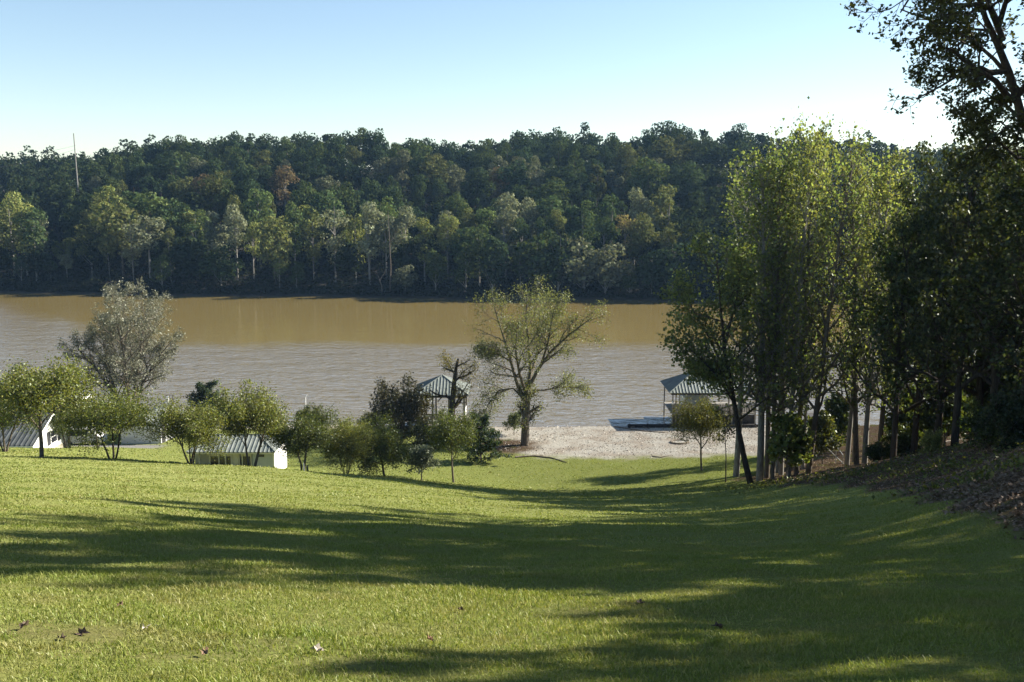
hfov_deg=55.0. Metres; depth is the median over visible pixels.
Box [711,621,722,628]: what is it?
dead leaf
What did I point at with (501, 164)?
forest tree
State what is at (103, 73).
sky
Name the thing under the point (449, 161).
forest tree
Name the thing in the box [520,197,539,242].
forest tree
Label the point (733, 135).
forest tree
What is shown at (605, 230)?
forest tree
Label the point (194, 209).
forest tree
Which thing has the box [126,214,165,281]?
forest tree
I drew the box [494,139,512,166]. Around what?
forest tree
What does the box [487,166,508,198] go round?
forest tree
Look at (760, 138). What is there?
forest tree
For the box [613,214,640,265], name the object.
forest tree
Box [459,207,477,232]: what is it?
forest tree
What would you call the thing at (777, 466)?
poplar tree
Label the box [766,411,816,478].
young tree
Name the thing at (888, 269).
woodland tree
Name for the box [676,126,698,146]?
forest tree
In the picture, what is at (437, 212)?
forest tree
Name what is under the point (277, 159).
forest tree
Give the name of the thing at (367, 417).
shrub
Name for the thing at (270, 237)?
forest tree
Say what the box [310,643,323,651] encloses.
dead leaf
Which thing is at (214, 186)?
forest tree
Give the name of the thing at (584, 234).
forest tree
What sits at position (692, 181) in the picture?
forest tree
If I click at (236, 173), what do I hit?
forest tree
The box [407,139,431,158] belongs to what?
forest tree
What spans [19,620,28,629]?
dead leaf
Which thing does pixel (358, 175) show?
forest tree
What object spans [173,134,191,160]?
forest tree
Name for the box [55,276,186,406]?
willow tree
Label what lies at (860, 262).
poplar tree
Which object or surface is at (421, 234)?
forest tree
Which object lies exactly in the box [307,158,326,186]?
forest tree
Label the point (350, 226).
forest tree
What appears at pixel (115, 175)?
forest tree
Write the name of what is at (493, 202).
forest tree
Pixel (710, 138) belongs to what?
forest tree
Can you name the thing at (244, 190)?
forest tree
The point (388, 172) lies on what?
forest tree
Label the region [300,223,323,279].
forest tree
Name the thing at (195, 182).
forest tree
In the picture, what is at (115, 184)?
forest tree
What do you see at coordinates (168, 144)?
forest tree
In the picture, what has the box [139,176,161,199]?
forest tree
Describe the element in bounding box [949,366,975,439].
young tree
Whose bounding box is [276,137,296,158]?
forest tree
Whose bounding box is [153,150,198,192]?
forest tree
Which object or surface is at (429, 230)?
forest tree
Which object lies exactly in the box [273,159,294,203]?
forest tree
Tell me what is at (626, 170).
forest tree
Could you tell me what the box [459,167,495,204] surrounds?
forest tree
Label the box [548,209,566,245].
forest tree
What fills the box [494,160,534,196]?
forest tree
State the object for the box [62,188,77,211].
forest tree
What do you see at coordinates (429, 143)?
forest tree
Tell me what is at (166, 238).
forest tree
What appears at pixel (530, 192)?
forest tree
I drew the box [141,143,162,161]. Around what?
forest tree
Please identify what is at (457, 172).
forest tree
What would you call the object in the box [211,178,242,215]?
forest tree
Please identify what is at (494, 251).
forest shrub
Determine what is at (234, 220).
forest tree
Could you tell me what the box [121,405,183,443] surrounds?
shed
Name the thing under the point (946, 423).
young tree
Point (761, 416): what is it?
poplar tree
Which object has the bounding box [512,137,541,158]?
forest tree
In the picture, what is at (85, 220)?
forest tree
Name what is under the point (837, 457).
handrail
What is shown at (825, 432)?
young tree
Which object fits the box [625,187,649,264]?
forest tree
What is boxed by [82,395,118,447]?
ornamental tree
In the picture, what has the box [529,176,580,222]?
forest tree
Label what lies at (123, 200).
forest tree
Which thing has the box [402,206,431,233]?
forest tree
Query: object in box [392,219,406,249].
forest tree
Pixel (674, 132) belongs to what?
forest tree
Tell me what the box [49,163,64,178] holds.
forest tree
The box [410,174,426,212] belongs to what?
forest tree
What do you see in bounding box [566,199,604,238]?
forest tree
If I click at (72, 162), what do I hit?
forest tree
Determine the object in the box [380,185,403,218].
forest tree
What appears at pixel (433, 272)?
forest shrub
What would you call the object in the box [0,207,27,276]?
forest tree
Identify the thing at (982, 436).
shrub
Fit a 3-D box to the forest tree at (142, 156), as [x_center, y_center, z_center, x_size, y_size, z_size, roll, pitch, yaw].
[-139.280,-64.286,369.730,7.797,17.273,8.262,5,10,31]
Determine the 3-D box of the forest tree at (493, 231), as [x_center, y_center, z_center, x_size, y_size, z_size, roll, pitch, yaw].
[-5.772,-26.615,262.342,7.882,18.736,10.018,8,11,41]
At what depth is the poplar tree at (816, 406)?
72.94 m
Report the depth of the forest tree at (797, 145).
340.65 m
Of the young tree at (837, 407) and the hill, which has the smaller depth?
the young tree at (837, 407)
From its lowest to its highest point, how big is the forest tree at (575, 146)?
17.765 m
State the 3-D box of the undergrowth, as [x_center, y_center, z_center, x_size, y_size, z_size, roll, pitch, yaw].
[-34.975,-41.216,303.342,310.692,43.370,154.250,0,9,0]
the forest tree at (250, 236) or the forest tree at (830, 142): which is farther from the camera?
the forest tree at (830, 142)
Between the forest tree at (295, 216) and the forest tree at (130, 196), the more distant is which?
the forest tree at (130, 196)
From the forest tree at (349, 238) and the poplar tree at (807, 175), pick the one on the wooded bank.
the poplar tree at (807, 175)
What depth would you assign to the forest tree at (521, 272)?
246.53 m
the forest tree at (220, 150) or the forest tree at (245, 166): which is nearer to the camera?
the forest tree at (245, 166)
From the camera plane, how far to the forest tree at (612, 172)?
313.36 m
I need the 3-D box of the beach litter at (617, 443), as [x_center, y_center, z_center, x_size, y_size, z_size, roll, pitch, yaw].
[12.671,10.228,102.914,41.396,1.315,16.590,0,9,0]
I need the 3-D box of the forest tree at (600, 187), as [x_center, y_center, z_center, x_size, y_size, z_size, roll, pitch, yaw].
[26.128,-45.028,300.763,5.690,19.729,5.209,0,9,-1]
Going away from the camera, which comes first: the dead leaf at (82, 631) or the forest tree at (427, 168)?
the dead leaf at (82, 631)
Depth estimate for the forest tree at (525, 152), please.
329.00 m
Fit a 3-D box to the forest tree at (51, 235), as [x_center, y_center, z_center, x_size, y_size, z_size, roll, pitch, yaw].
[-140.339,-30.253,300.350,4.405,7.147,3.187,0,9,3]
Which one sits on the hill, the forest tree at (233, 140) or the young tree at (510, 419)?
the forest tree at (233, 140)
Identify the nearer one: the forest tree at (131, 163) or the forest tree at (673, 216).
the forest tree at (673, 216)
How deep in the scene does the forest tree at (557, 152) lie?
337.17 m
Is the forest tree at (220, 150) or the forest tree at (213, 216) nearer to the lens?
the forest tree at (213, 216)
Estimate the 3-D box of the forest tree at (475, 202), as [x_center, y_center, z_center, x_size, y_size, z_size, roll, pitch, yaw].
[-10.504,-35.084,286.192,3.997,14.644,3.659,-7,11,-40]
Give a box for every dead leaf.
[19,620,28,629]
[75,626,90,635]
[199,646,208,654]
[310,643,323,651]
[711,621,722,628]
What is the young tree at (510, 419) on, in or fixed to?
on the gravel beach
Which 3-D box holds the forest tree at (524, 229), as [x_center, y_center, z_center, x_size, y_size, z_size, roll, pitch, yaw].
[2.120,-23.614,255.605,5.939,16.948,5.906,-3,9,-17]
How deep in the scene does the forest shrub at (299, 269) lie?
253.08 m
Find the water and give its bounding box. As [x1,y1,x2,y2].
[0,293,1008,426]
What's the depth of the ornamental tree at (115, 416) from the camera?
64.24 m
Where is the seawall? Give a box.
[628,423,757,427]
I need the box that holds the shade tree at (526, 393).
[463,270,614,445]
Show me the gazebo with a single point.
(437, 382)
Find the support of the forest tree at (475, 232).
on the hill
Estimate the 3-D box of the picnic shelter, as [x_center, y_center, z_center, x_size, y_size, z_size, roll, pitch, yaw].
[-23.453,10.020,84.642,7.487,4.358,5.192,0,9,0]
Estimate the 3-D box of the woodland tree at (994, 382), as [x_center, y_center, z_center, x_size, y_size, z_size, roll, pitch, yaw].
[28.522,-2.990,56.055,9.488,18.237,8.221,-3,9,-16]
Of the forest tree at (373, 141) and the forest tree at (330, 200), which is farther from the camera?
the forest tree at (373, 141)
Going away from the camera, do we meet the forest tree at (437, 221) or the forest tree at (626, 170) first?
the forest tree at (437, 221)
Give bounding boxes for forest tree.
[0,191,25,271]
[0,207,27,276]
[8,190,26,202]
[9,202,33,275]
[12,206,48,280]
[12,256,29,282]
[18,220,50,266]
[22,176,38,193]
[44,207,63,233]
[48,230,58,249]
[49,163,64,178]
[57,253,73,279]
[60,237,74,253]
[62,156,85,171]
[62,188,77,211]
[62,204,90,236]
[72,222,102,277]
[77,187,116,218]
[79,192,106,234]
[81,161,110,181]
[83,176,102,192]
[88,202,148,275]
[91,184,124,265]
[94,147,111,163]
[98,229,116,275]
[100,170,126,189]
[102,153,125,173]
[106,177,122,198]
[110,196,131,206]
[112,179,131,202]
[118,223,141,279]
[120,187,148,260]
[121,155,144,174]
[124,192,177,253]
[126,152,150,191]
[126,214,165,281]
[128,147,149,166]
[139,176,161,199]
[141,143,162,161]
[147,154,174,195]
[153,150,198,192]
[153,197,192,263]
[156,138,181,170]
[161,174,183,198]
[162,227,174,281]
[167,176,196,209]
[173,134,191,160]
[175,151,201,172]
[177,210,204,235]
[180,204,195,221]
[182,218,206,278]
[183,140,207,161]
[187,157,208,193]
[190,173,209,204]
[194,209,210,245]
[196,157,230,180]
[197,171,228,224]
[203,152,212,161]
[203,208,224,244]
[204,224,229,263]
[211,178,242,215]
[212,139,230,167]
[218,146,248,171]
[222,134,253,163]
[223,170,233,193]
[223,204,247,279]
[226,194,245,268]
[227,178,270,244]
[228,164,259,194]
[230,147,254,169]
[235,161,253,182]
[240,188,275,265]
[241,140,257,162]
[242,221,260,281]
[251,150,273,177]
[251,215,293,282]
[255,165,273,193]
[259,143,274,168]
[260,183,275,220]
[264,215,303,268]
[267,165,299,210]
[267,200,276,213]
[268,151,291,185]
[268,256,289,287]
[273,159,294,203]
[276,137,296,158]
[283,201,303,278]
[288,148,312,175]
[289,182,316,233]
[291,150,313,178]
[298,180,306,195]
[298,205,326,247]
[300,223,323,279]
[301,189,345,259]
[302,140,316,152]
[306,141,331,173]
[306,190,347,246]
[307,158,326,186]
[314,175,340,191]
[316,209,349,281]
[322,136,346,180]
[327,181,359,225]
[329,214,357,241]
[334,159,356,190]
[339,213,365,281]
[344,145,362,186]
[345,127,368,166]
[352,163,370,189]
[352,190,365,213]
[356,201,384,284]
[357,177,381,208]
[360,201,368,263]
[362,128,389,158]
[362,144,388,170]
[368,196,398,268]
[369,157,401,185]
[376,215,400,282]
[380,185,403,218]
[381,175,401,201]
[386,143,410,170]
[389,149,412,192]
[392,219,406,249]
[393,205,416,251]
[400,140,411,155]
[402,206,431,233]
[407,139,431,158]
[407,148,428,198]
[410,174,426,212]
[413,217,437,283]
[415,155,451,204]
[416,224,430,270]
[418,137,437,157]
[430,153,446,169]
[430,206,442,236]
[431,210,457,269]
[432,178,450,207]
[435,139,456,165]
[435,213,460,282]
[441,160,462,178]
[441,164,467,196]
[442,194,470,218]
[446,227,481,265]
[449,191,464,202]
[450,147,475,167]
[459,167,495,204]
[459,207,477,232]
[462,151,478,173]
[464,224,495,289]
[470,197,481,226]
[472,150,497,199]
[474,139,494,169]
[475,206,502,236]
[478,193,488,208]
[485,191,528,255]
[487,155,508,187]
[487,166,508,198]
[489,198,499,210]
[492,207,520,281]
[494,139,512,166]
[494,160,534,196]
[496,142,513,166]
[503,184,534,240]
[506,156,529,171]
[508,146,535,169]
[508,217,530,276]
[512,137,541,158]
[513,252,527,288]
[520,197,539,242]
[522,155,545,190]
[523,187,539,218]
[527,143,551,166]
[528,160,545,182]
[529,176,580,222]
[534,195,565,236]
[534,217,549,253]
[536,136,553,167]
[540,167,581,202]
[544,158,559,179]
[547,140,569,171]
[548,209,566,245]
[549,131,569,150]
[561,203,584,239]
[562,140,584,167]
[564,149,587,188]
[565,212,601,287]
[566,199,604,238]
[568,172,596,216]
[580,145,600,178]
[581,158,607,190]
[583,136,614,159]
[589,164,606,207]
[595,193,620,259]
[595,216,615,254]
[597,145,613,169]
[601,137,621,156]
[606,167,615,189]
[609,142,642,171]
[613,176,628,210]
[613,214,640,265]
[614,200,630,238]
[618,158,637,202]
[621,156,669,204]
[623,212,661,278]
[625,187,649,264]
[627,200,664,226]
[636,146,647,162]
[637,129,657,166]
[642,135,688,167]
[645,205,661,260]
[648,183,677,258]
[652,158,667,183]
[657,227,681,279]
[659,174,680,207]
[660,120,682,160]
[660,203,683,237]
[667,163,683,189]
[669,160,706,202]
[672,134,691,163]
[675,212,691,266]
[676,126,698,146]
[703,137,715,153]
[723,139,732,172]
[724,123,750,169]
[751,133,769,157]
[784,132,805,161]
[819,138,835,158]
[845,141,863,160]
[885,148,899,172]
[916,151,937,164]
[936,142,956,164]
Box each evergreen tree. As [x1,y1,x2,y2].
[183,378,223,420]
[464,410,512,464]
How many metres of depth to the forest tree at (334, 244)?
259.19 m
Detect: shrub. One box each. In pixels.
[149,254,173,284]
[195,244,244,285]
[287,261,305,286]
[293,402,326,424]
[355,409,378,430]
[391,264,418,289]
[404,416,442,450]
[424,248,447,289]
[447,242,483,291]
[478,234,509,293]
[508,235,565,288]
[532,229,584,290]
[556,236,607,289]
[577,242,634,293]
[644,241,701,292]
[863,439,897,461]
[877,423,922,456]
[919,427,946,452]
[956,397,1005,449]
[969,380,1023,451]
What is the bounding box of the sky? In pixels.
[0,0,1023,168]
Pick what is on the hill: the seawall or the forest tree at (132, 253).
the forest tree at (132, 253)
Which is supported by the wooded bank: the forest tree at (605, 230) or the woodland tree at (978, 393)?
the woodland tree at (978, 393)
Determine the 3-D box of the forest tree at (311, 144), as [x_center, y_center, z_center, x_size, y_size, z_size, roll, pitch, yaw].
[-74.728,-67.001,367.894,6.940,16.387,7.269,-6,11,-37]
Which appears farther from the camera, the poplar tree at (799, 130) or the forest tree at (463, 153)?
the forest tree at (463, 153)
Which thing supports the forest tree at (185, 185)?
on the hill
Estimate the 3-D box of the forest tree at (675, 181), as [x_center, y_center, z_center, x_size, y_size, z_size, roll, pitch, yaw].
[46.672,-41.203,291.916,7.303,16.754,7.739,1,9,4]
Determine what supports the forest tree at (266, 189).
on the hill
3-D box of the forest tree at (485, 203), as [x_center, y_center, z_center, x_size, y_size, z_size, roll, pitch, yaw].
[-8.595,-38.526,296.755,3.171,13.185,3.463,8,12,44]
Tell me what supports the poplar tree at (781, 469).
on the wooded bank
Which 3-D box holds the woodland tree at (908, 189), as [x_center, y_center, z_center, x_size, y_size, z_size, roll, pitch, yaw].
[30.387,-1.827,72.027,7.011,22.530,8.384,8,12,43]
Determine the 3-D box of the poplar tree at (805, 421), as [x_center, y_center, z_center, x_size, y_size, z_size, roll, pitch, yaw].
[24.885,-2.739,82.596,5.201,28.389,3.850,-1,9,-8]
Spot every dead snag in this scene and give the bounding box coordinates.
[376,268,385,291]
[388,217,395,291]
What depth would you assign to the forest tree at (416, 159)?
318.14 m
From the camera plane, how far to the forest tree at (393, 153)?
333.94 m
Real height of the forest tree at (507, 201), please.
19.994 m
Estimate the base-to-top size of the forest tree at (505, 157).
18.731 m
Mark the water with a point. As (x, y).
(339, 352)
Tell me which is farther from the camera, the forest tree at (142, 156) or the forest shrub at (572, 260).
the forest tree at (142, 156)
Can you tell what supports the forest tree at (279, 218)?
on the hill
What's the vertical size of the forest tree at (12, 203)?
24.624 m
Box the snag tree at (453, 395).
[427,347,483,421]
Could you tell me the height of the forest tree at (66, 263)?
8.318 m
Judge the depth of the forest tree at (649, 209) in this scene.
276.65 m
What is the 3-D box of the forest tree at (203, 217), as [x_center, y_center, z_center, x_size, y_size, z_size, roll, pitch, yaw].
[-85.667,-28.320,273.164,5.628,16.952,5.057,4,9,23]
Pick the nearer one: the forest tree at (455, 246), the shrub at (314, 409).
the shrub at (314, 409)
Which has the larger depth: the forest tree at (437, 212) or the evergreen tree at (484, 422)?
the forest tree at (437, 212)
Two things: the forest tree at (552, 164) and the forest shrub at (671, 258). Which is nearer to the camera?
the forest shrub at (671, 258)
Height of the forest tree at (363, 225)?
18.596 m
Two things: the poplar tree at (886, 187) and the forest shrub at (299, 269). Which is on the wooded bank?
the poplar tree at (886, 187)
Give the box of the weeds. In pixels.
[704,437,1023,501]
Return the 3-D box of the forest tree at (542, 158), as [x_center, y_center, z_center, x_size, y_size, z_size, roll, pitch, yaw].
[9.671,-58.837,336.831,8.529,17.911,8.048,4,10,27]
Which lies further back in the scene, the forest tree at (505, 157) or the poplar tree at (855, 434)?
the forest tree at (505, 157)
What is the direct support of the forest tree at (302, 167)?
on the hill
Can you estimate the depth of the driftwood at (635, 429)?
108.23 m
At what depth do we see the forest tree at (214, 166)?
328.37 m
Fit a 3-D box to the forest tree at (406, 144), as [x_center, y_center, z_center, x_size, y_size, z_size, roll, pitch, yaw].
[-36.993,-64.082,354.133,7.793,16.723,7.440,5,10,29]
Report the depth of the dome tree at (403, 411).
101.18 m
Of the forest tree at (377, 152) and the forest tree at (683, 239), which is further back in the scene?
the forest tree at (377, 152)
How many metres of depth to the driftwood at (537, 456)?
95.12 m
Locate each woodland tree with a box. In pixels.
[830,204,969,458]
[866,136,1022,445]
[877,135,1005,433]
[879,160,976,454]
[899,128,1023,439]
[908,145,1023,439]
[936,144,1023,399]
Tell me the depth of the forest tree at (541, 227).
253.96 m
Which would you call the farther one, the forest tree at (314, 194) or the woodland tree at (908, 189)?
the forest tree at (314, 194)
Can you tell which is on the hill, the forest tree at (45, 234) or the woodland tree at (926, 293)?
the forest tree at (45, 234)
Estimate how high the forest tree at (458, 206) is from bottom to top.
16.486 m
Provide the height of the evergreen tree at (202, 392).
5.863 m
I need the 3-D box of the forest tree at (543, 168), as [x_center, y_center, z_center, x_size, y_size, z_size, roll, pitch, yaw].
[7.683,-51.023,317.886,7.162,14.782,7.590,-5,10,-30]
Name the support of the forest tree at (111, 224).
on the hill
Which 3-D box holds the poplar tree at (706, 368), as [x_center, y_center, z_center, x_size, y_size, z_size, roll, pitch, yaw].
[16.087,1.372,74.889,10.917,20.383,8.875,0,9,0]
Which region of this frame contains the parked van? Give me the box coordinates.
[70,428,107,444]
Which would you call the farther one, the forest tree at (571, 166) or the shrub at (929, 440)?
the forest tree at (571, 166)
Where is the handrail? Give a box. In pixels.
[829,449,843,463]
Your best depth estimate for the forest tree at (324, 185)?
307.67 m
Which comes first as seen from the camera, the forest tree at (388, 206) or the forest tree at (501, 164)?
the forest tree at (388, 206)
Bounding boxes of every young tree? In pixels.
[402,443,444,479]
[502,411,521,430]
[712,406,735,482]
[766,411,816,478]
[806,409,845,463]
[823,391,858,451]
[884,383,927,437]
[908,372,970,445]
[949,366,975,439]
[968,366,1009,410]
[998,345,1023,412]
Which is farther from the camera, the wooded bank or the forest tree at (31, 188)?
the forest tree at (31, 188)
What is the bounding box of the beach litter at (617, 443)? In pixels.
[491,425,764,457]
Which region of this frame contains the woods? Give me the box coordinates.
[0,121,1022,287]
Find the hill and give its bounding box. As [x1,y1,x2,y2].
[0,169,942,302]
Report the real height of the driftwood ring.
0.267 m
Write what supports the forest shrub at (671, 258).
on the hill
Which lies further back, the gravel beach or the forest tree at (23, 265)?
the forest tree at (23, 265)
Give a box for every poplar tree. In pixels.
[653,225,801,483]
[696,151,793,476]
[714,140,810,480]
[719,136,825,477]
[729,135,811,479]
[749,118,820,474]
[752,96,854,474]
[756,133,834,476]
[757,156,807,471]
[782,119,887,473]
[791,135,838,468]
[811,138,901,466]
[813,131,887,464]
[832,151,922,459]
[835,140,918,463]
[842,158,879,461]
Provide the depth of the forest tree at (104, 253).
268.10 m
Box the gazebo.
[414,375,470,426]
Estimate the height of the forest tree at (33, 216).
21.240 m
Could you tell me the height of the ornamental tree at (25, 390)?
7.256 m
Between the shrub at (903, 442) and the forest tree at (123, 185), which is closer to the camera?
the shrub at (903, 442)
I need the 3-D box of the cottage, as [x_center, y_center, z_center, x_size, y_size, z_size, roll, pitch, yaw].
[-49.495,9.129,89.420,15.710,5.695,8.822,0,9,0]
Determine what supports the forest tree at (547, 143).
on the hill
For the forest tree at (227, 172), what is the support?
on the hill
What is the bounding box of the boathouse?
[660,374,755,423]
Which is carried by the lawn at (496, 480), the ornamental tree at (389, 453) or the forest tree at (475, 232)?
the ornamental tree at (389, 453)
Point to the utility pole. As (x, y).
(75, 163)
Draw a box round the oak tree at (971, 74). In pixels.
[840,0,1023,265]
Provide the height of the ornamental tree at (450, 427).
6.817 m
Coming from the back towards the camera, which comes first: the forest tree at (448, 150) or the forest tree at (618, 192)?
the forest tree at (448, 150)
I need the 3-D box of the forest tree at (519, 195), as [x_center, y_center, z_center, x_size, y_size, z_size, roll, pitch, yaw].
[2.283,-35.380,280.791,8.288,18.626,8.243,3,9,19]
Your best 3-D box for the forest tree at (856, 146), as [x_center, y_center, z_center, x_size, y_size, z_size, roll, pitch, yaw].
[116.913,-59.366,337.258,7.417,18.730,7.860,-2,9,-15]
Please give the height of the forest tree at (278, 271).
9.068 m
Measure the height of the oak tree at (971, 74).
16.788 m
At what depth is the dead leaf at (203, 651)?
8.28 m
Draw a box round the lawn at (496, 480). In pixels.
[0,428,1023,681]
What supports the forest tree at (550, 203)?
on the hill
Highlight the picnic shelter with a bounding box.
[186,434,286,468]
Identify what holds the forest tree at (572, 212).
on the hill
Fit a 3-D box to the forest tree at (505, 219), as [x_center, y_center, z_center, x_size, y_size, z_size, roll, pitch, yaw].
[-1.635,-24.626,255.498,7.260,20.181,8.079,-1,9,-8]
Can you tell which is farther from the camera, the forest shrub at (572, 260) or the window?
the forest shrub at (572, 260)
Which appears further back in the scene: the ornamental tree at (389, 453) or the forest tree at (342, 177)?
the forest tree at (342, 177)
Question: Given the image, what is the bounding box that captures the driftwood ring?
[670,439,687,444]
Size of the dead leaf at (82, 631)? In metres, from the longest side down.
0.138 x 0.092 x 0.052 m
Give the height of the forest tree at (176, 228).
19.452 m
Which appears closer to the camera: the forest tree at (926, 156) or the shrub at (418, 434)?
the shrub at (418, 434)
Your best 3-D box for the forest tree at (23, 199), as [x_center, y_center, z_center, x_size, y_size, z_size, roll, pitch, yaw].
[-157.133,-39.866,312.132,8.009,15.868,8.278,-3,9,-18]
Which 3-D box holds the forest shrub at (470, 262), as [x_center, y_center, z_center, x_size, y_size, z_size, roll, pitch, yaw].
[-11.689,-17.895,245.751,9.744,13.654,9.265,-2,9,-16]
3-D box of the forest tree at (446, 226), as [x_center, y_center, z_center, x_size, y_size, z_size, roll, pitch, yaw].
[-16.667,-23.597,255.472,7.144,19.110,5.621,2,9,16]
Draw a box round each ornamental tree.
[0,346,115,457]
[0,367,50,451]
[44,392,90,447]
[48,382,172,458]
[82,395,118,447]
[133,389,232,463]
[204,378,293,465]
[264,404,342,470]
[309,412,382,473]
[351,409,415,476]
[423,400,483,482]
[663,391,734,470]
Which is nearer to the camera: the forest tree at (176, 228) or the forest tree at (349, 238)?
the forest tree at (349, 238)
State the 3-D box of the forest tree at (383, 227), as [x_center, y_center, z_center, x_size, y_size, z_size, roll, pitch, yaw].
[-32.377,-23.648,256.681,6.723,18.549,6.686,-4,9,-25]
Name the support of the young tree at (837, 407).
on the wooded bank
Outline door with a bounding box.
[232,454,238,465]
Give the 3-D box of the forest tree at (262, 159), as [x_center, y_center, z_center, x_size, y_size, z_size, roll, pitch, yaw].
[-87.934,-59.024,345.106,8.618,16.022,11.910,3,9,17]
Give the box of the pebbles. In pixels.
[495,425,757,457]
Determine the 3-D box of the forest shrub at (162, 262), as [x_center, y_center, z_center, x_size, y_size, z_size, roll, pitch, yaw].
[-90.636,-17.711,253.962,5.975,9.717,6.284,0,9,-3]
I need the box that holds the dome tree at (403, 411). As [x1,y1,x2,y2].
[368,370,434,445]
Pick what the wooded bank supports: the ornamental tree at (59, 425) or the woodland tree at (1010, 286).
the woodland tree at (1010, 286)
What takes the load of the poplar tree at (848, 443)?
on the wooded bank
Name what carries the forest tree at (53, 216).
on the hill
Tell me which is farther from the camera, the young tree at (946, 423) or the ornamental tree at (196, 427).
the young tree at (946, 423)
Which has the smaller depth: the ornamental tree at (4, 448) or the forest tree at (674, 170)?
the ornamental tree at (4, 448)
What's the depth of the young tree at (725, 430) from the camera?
79.92 m
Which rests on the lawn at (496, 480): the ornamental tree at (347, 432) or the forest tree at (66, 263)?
the ornamental tree at (347, 432)
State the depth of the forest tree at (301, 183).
304.06 m
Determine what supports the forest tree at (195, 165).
on the hill
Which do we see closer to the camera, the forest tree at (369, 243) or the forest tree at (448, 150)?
the forest tree at (369, 243)
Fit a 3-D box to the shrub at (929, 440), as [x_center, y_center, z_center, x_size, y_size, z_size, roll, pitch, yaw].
[26.337,6.273,61.718,1.692,1.804,2.079,2,9,12]
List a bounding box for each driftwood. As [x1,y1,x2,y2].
[515,455,566,462]
[614,426,663,432]
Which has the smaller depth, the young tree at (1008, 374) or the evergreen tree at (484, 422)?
the young tree at (1008, 374)
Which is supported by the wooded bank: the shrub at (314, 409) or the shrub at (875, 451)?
the shrub at (875, 451)
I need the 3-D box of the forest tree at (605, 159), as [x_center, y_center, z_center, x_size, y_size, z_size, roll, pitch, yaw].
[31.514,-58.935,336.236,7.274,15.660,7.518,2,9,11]
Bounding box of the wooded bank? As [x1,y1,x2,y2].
[481,423,1023,537]
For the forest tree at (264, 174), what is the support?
on the hill
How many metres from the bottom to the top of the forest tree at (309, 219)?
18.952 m
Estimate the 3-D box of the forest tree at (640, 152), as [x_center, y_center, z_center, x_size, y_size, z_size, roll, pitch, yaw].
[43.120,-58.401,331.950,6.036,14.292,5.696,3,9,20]
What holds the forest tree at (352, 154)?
on the hill
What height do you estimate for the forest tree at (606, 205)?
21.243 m
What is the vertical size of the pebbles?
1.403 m
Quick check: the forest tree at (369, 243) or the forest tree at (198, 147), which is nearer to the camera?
the forest tree at (369, 243)
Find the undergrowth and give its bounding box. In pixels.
[0,146,900,299]
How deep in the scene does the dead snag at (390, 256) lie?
247.46 m
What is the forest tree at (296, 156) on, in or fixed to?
on the hill
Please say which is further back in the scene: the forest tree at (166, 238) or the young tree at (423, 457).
the forest tree at (166, 238)
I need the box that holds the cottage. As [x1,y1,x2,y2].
[0,412,70,447]
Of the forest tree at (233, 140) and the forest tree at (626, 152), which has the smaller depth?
the forest tree at (626, 152)
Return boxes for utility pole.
[73,133,78,192]
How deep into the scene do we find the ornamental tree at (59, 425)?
90.30 m
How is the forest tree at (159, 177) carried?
on the hill
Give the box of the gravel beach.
[102,425,807,458]
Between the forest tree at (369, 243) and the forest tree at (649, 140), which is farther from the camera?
the forest tree at (649, 140)
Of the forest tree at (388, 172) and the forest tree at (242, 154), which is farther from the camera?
the forest tree at (242, 154)
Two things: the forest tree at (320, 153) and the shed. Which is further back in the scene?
the forest tree at (320, 153)
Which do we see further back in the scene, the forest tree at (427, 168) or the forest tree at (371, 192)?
the forest tree at (427, 168)
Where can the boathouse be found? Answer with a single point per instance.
(674, 385)
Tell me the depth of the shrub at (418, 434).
96.82 m
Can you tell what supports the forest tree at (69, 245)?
on the hill
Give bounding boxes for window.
[50,429,57,443]
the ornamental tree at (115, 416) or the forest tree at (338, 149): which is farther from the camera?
the forest tree at (338, 149)
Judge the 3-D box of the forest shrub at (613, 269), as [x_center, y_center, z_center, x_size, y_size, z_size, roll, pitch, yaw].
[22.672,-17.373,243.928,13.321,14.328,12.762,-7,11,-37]
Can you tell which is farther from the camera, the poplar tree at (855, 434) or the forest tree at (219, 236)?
the forest tree at (219, 236)
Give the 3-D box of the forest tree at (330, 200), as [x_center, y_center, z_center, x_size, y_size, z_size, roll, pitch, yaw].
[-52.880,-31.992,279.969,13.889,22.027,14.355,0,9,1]
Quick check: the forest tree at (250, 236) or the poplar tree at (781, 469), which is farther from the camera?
the forest tree at (250, 236)
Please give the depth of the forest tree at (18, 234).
268.43 m
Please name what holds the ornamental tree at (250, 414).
on the lawn at (496, 480)
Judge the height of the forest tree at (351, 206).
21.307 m
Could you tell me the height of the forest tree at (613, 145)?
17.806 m
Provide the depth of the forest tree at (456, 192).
294.82 m
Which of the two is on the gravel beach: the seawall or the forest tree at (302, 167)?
the seawall
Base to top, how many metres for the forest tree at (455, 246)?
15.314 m
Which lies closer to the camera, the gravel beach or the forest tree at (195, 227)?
the gravel beach
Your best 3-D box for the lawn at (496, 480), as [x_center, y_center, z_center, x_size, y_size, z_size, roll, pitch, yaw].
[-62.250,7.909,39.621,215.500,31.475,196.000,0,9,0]
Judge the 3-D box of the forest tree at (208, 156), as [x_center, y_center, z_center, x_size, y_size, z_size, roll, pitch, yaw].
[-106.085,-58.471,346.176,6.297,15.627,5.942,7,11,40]
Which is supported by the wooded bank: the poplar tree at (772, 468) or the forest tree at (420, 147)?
the poplar tree at (772, 468)

